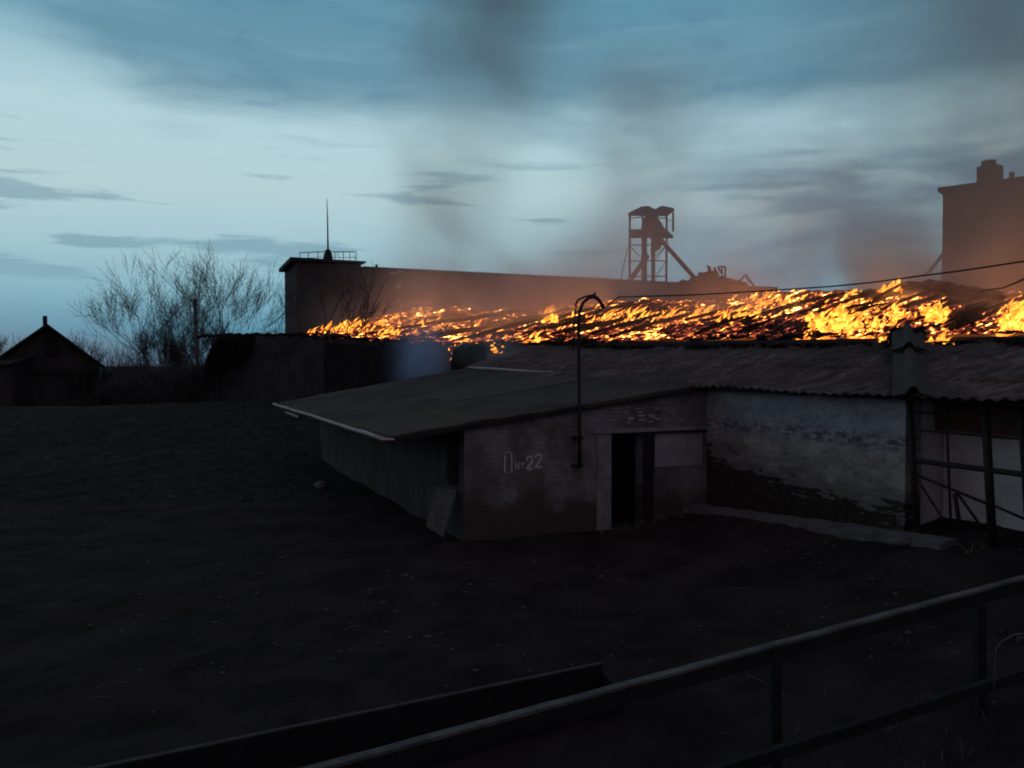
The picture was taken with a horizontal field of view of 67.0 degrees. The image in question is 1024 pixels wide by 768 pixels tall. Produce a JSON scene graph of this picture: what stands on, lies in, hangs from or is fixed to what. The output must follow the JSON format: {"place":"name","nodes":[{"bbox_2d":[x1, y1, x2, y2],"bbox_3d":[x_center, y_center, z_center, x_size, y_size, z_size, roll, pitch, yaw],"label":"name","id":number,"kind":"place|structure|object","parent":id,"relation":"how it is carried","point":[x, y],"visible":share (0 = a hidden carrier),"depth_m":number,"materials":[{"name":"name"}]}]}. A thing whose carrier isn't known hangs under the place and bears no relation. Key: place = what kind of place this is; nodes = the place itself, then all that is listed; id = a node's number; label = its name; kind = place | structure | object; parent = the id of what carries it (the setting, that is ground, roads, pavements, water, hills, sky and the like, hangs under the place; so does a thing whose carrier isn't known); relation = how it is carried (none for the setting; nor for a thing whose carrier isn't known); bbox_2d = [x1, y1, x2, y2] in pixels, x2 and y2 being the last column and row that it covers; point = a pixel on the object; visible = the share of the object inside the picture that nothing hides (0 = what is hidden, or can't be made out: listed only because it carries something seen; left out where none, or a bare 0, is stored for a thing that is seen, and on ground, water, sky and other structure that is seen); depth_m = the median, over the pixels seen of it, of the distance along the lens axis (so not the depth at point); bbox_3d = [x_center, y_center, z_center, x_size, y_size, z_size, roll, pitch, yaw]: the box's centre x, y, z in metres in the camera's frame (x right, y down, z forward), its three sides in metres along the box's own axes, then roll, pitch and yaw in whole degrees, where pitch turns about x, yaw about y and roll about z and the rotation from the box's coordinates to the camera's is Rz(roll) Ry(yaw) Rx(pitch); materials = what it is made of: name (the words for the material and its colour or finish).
{"place":"outdoors","nodes":[
{"label":"outdoors","id":0,"kind":"place"},
{"bbox_2d":[0,399,331,494],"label":"field grass","id":1,"kind":"structure","parent":0,"point":[118,486],"depth_m":25.45,"materials":[{"name":"plant"}]},
{"bbox_2d":[0,366,1023,767],"bbox_3d":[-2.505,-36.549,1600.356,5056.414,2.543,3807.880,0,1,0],"label":"ground","id":2,"kind":"structure","parent":0,"point":[344,542],"depth_m":9.73,"materials":[{"name":"brown soil"}]},
{"bbox_2d":[0,333,19,354],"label":"bare tree","id":3,"kind":"object","parent":2,"relation":"on","point":[2,345],"visible":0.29,"depth_m":75.69,"materials":[{"name":"brown plant"}]},
{"bbox_2d":[0,356,33,406],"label":"side shed","id":4,"kind":"structure","parent":2,"relation":"on","point":[16,382],"depth_m":57.66,"materials":[{"name":"grey wood"}]},
{"bbox_2d":[0,316,104,405],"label":"village house","id":5,"kind":"structure","parent":2,"relation":"on","point":[65,371],"depth_m":60.37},
{"bbox_2d":[44,336,57,355],"bbox_3d":[-35.790,-2.947,60.070,0.900,1.600,0.080,-1,2,-29],"label":"loft door","id":6,"kind":"structure","parent":5,"relation":"in","point":[50,342],"depth_m":60.04,"materials":[{"name":"black wood"}]},
{"bbox_2d":[66,374,95,397],"bbox_3d":[-34.036,0.029,61.070,2.000,2.100,0.150,-1,2,-29],"label":"window frame","id":7,"kind":"structure","parent":5,"relation":"in","point":[77,385],"depth_m":61.00,"materials":[{"name":"black"}]},
{"bbox_2d":[66,330,119,375],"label":"bare tree","id":8,"kind":"object","parent":2,"relation":"on","point":[82,346],"visible":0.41,"depth_m":81.30,"materials":[{"name":"brown plant"}]},
{"bbox_2d":[22,337,210,403],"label":"undergrowth","id":9,"kind":"object","parent":2,"relation":"on","point":[106,374],"visible":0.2,"depth_m":65.28,"materials":[{"name":"brown plant"}]},
{"bbox_2d":[96,370,150,404],"bbox_3d":[-25.061,0.637,50.170,3.516,3.140,3.691,0,1,0],"label":"bare bush","id":10,"kind":"object","parent":2,"relation":"on","point":[117,391],"visible":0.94,"depth_m":49.53,"materials":[{"name":"brown plant"}]},
{"bbox_2d":[96,366,156,402],"bbox_3d":[-25.307,0.422,51.906,4.415,3.491,3.177,1,2,34],"label":"bare bush","id":11,"kind":"object","parent":2,"relation":"on","point":[131,378],"visible":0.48,"depth_m":51.70,"materials":[{"name":"brown plant"}]},
{"bbox_2d":[67,246,252,402],"bbox_3d":[-26.378,-4.252,58.871,11.406,12.632,13.054,0,1,-11],"label":"bare tree","id":12,"kind":"object","parent":2,"relation":"on","point":[129,310],"visible":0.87,"depth_m":56.92,"materials":[{"name":"brown plant"}]},
{"bbox_2d":[125,359,200,403],"bbox_3d":[-22.757,0.315,49.635,4.448,3.817,4.621,0,1,0],"label":"bare bush","id":13,"kind":"object","parent":2,"relation":"on","point":[157,386],"visible":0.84,"depth_m":49.59,"materials":[{"name":"brown plant"}]},
{"bbox_2d":[125,318,205,402],"bbox_3d":[-27.226,-1.902,61.367,6.438,7.803,6.950,-1,1,-20],"label":"bare tree","id":14,"kind":"object","parent":2,"relation":"on","point":[168,360],"visible":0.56,"depth_m":60.40,"materials":[{"name":"brown plant"}]},
{"bbox_2d":[146,353,209,402],"bbox_3d":[-21.116,0.060,50.290,5.028,4.288,5.014,1,2,25],"label":"bare bush","id":15,"kind":"object","parent":2,"relation":"on","point":[192,378],"visible":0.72,"depth_m":49.45,"materials":[{"name":"brown plant"}]},
{"bbox_2d":[117,284,242,399],"bbox_3d":[-26.718,-3.251,60.885,7.375,10.535,13.033,-1,2,-41],"label":"bare tree","id":16,"kind":"object","parent":2,"relation":"on","point":[202,340],"visible":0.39,"depth_m":59.93,"materials":[{"name":"brown plant"}]},
{"bbox_2d":[179,348,210,401],"bbox_3d":[-19.896,-0.178,52.265,5.348,4.669,4.441,0,1,14],"label":"bare bush","id":17,"kind":"object","parent":2,"relation":"on","point":[203,364],"visible":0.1,"depth_m":51.69,"materials":[{"name":"brown plant"}]},
{"bbox_2d":[192,299,201,401],"bbox_3d":[-21.934,-1.871,53.938,0.564,8.155,0.405,0,1,0],"label":"utility pole","id":18,"kind":"object","parent":2,"relation":"on","point":[196,333],"visible":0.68,"depth_m":53.83,"materials":[{"name":"brown wood"}]},
{"bbox_2d":[148,239,353,344],"bbox_3d":[-18.700,-4.466,57.213,12.588,13.181,14.704,0,1,0],"label":"bare tree","id":19,"kind":"object","parent":2,"relation":"on","point":[302,298],"visible":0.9,"depth_m":57.58,"materials":[{"name":"brown plant"}]},
{"bbox_2d":[257,311,327,357],"bbox_3d":[-12.655,-1.001,44.940,4.709,6.672,4.763,0,1,-17],"label":"bare tree","id":20,"kind":"object","parent":2,"relation":"on","point":[275,331],"visible":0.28,"depth_m":44.69,"materials":[{"name":"brown plant"}]},
{"bbox_2d":[314,481,329,488],"bbox_3d":[-4.943,2.635,20.090,0.387,0.245,0.333,1,2,26],"label":"pale stone","id":21,"kind":"object","parent":2,"relation":"on","point":[322,484],"visible":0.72,"depth_m":19.99,"materials":[{"name":"grey stone"}]},
{"bbox_2d":[303,252,395,343],"bbox_3d":[-8.549,-3.239,43.276,4.406,8.786,8.191,0,1,11],"label":"bare tree","id":22,"kind":"object","parent":2,"relation":"on","point":[365,299],"visible":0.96,"depth_m":42.58,"materials":[{"name":"brown plant"}]},
{"bbox_2d":[85,662,621,767],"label":"feed trough","id":23,"kind":"object","parent":2,"relation":"on","point":[304,744],"visible":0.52,"depth_m":6.44,"materials":[{"name":"concrete"}]},
{"bbox_2d":[324,343,412,393],"bbox_3d":[-7.342,0.174,39.486,4.483,4.550,1.197,0,1,17],"label":"sooty annex","id":24,"kind":"object","parent":2,"relation":"on","point":[349,366],"visible":0.43,"depth_m":38.97,"materials":[{"name":"grey concrete"}]},
{"bbox_2d":[426,487,457,536],"bbox_3d":[-1.312,2.325,14.090,0.539,0.826,0.379,1,2,41],"label":"leaning board","id":25,"kind":"object","parent":2,"relation":"on","point":[442,504],"visible":1,"depth_m":14.04,"materials":[{"name":"grey wood"}]},
{"bbox_2d":[451,342,486,369],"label":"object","id":26,"kind":"structure","parent":2,"relation":"on","point":[465,354],"depth_m":29.28,"materials":[{"name":"black"}]},
{"bbox_2d":[273,366,710,540],"bbox_3d":[-1.910,1.319,20.738,6.883,3.564,14.124,-1,2,-25],"label":"lean to shed","id":27,"kind":"object","parent":2,"relation":"on","point":[498,451],"visible":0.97,"depth_m":15.33,"materials":[{"name":"brick"}]},
{"bbox_2d":[571,292,604,466],"bbox_3d":[1.437,-0.085,14.696,0.674,3.311,0.178,0,1,-20],"label":"gooseneck pole","id":28,"kind":"object","parent":27,"relation":"attached to","point":[579,437],"visible":1,"depth_m":14.56,"materials":[{"name":"metal"}]},
{"bbox_2d":[15,507,1023,733],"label":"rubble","id":29,"kind":"object","parent":2,"relation":"on","point":[476,670],"visible":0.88,"depth_m":9.26,"materials":[{"name":"stone"}]},
{"bbox_2d":[279,205,777,346],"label":"granary","id":30,"kind":"structure","parent":2,"relation":"on","point":[406,289],"depth_m":117.86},
{"bbox_2d":[398,295,407,305],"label":"window","id":31,"kind":"structure","parent":30,"relation":"in","point":[402,299],"depth_m":114.36,"materials":[{"name":"brown glass"}]},
{"bbox_2d":[439,296,448,306],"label":"window","id":32,"kind":"structure","parent":30,"relation":"in","point":[443,301],"depth_m":116.80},
{"bbox_2d":[479,298,487,308],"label":"window","id":33,"kind":"structure","parent":30,"relation":"in","point":[483,302],"depth_m":119.34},
{"bbox_2d":[517,299,525,309],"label":"window","id":34,"kind":"structure","parent":30,"relation":"in","point":[521,304],"depth_m":121.81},
{"bbox_2d":[554,301,562,306],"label":"window","id":35,"kind":"structure","parent":30,"relation":"in","point":[556,303],"depth_m":124.27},
{"bbox_2d":[197,279,1023,401],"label":"burning warehouse","id":36,"kind":"structure","parent":2,"relation":"on","point":[290,374],"depth_m":38.81,"materials":[{"name":"brick"}]},
{"bbox_2d":[202,335,255,401],"bbox_3d":[-16.619,-0.762,46.066,4.255,4.475,2.204,0,1,0],"label":"creeper","id":37,"kind":"object","parent":36,"relation":"attached to","point":[218,353],"visible":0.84,"depth_m":45.29,"materials":[{"name":"plant"}]},
{"bbox_2d":[307,277,1023,359],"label":"fire","id":38,"kind":"object","parent":36,"relation":"on","point":[1014,319],"visible":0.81,"depth_m":31.40,"materials":[{"name":"orange"}]},
{"bbox_2d":[589,261,1023,318],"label":"power cable","id":39,"kind":"object","parent":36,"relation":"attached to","point":[820,286],"visible":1,"depth_m":16.53,"materials":[{"name":"rubber"}]},
{"bbox_2d":[981,278,1023,290],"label":"slack cable","id":40,"kind":"object","parent":36,"relation":"attached to","point":[1018,281],"visible":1,"depth_m":24.46,"materials":[{"name":"rubber"}]},
{"bbox_2d":[301,575,1023,767],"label":"rail fence","id":41,"kind":"object","parent":2,"relation":"on","point":[410,752],"visible":0.99,"depth_m":5.12,"materials":[{"name":"grey metal"}]},
{"bbox_2d":[993,633,1023,693],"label":"bent wire","id":42,"kind":"object","parent":41,"relation":"attached to","point":[1000,643],"visible":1,"depth_m":5.65,"materials":[{"name":"metal"}]},
{"bbox_2d":[679,265,754,285],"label":"collapsed conveyor","id":43,"kind":"object","parent":2,"relation":"on","point":[709,276],"visible":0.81,"depth_m":149.36,"materials":[{"name":"grey metal"}]},
{"bbox_2d":[462,324,1023,530],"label":"barn","id":44,"kind":"structure","parent":2,"relation":"on","point":[819,430],"depth_m":13.35,"materials":[{"name":"paint"}]},
{"bbox_2d":[907,396,1023,547],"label":"iron grille","id":45,"kind":"object","parent":44,"relation":"attached to","point":[988,470],"visible":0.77,"depth_m":10.60,"materials":[{"name":"black metal"}]},
{"bbox_2d":[596,505,1022,767],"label":"dry grass","id":46,"kind":"structure","parent":2,"relation":"on","point":[681,516],"depth_m":7.92,"materials":[{"name":"brown plant"}]},
{"bbox_2d":[683,504,956,549],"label":"concrete kerb","id":47,"kind":"structure","parent":2,"relation":"on","point":[854,531],"depth_m":12.29,"materials":[{"name":"grey concrete"}]},
{"bbox_2d":[885,536,911,546],"bbox_3d":[5.527,2.234,11.025,0.381,0.148,0.248,1,1,23],"label":"concrete lump","id":48,"kind":"object","parent":2,"relation":"on","point":[900,541],"visible":0.95,"depth_m":10.95,"materials":[{"name":"grey concrete"}]},
{"bbox_2d":[924,159,1023,291],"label":"silo block","id":49,"kind":"structure","parent":2,"relation":"on","point":[983,221],"depth_m":115.68,"materials":[{"name":"concrete"}]},
{"bbox_2d":[0,0,1023,365],"label":"sky","id":50,"kind":"structure","parent":0,"point":[789,143],"materials":[{"name":"blue"}]},
{"bbox_2d":[620,206,694,281],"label":"elevator tower","id":51,"kind":"structure","parent":0,"point":[654,229],"depth_m":180.53,"materials":[{"name":"grey metal"}]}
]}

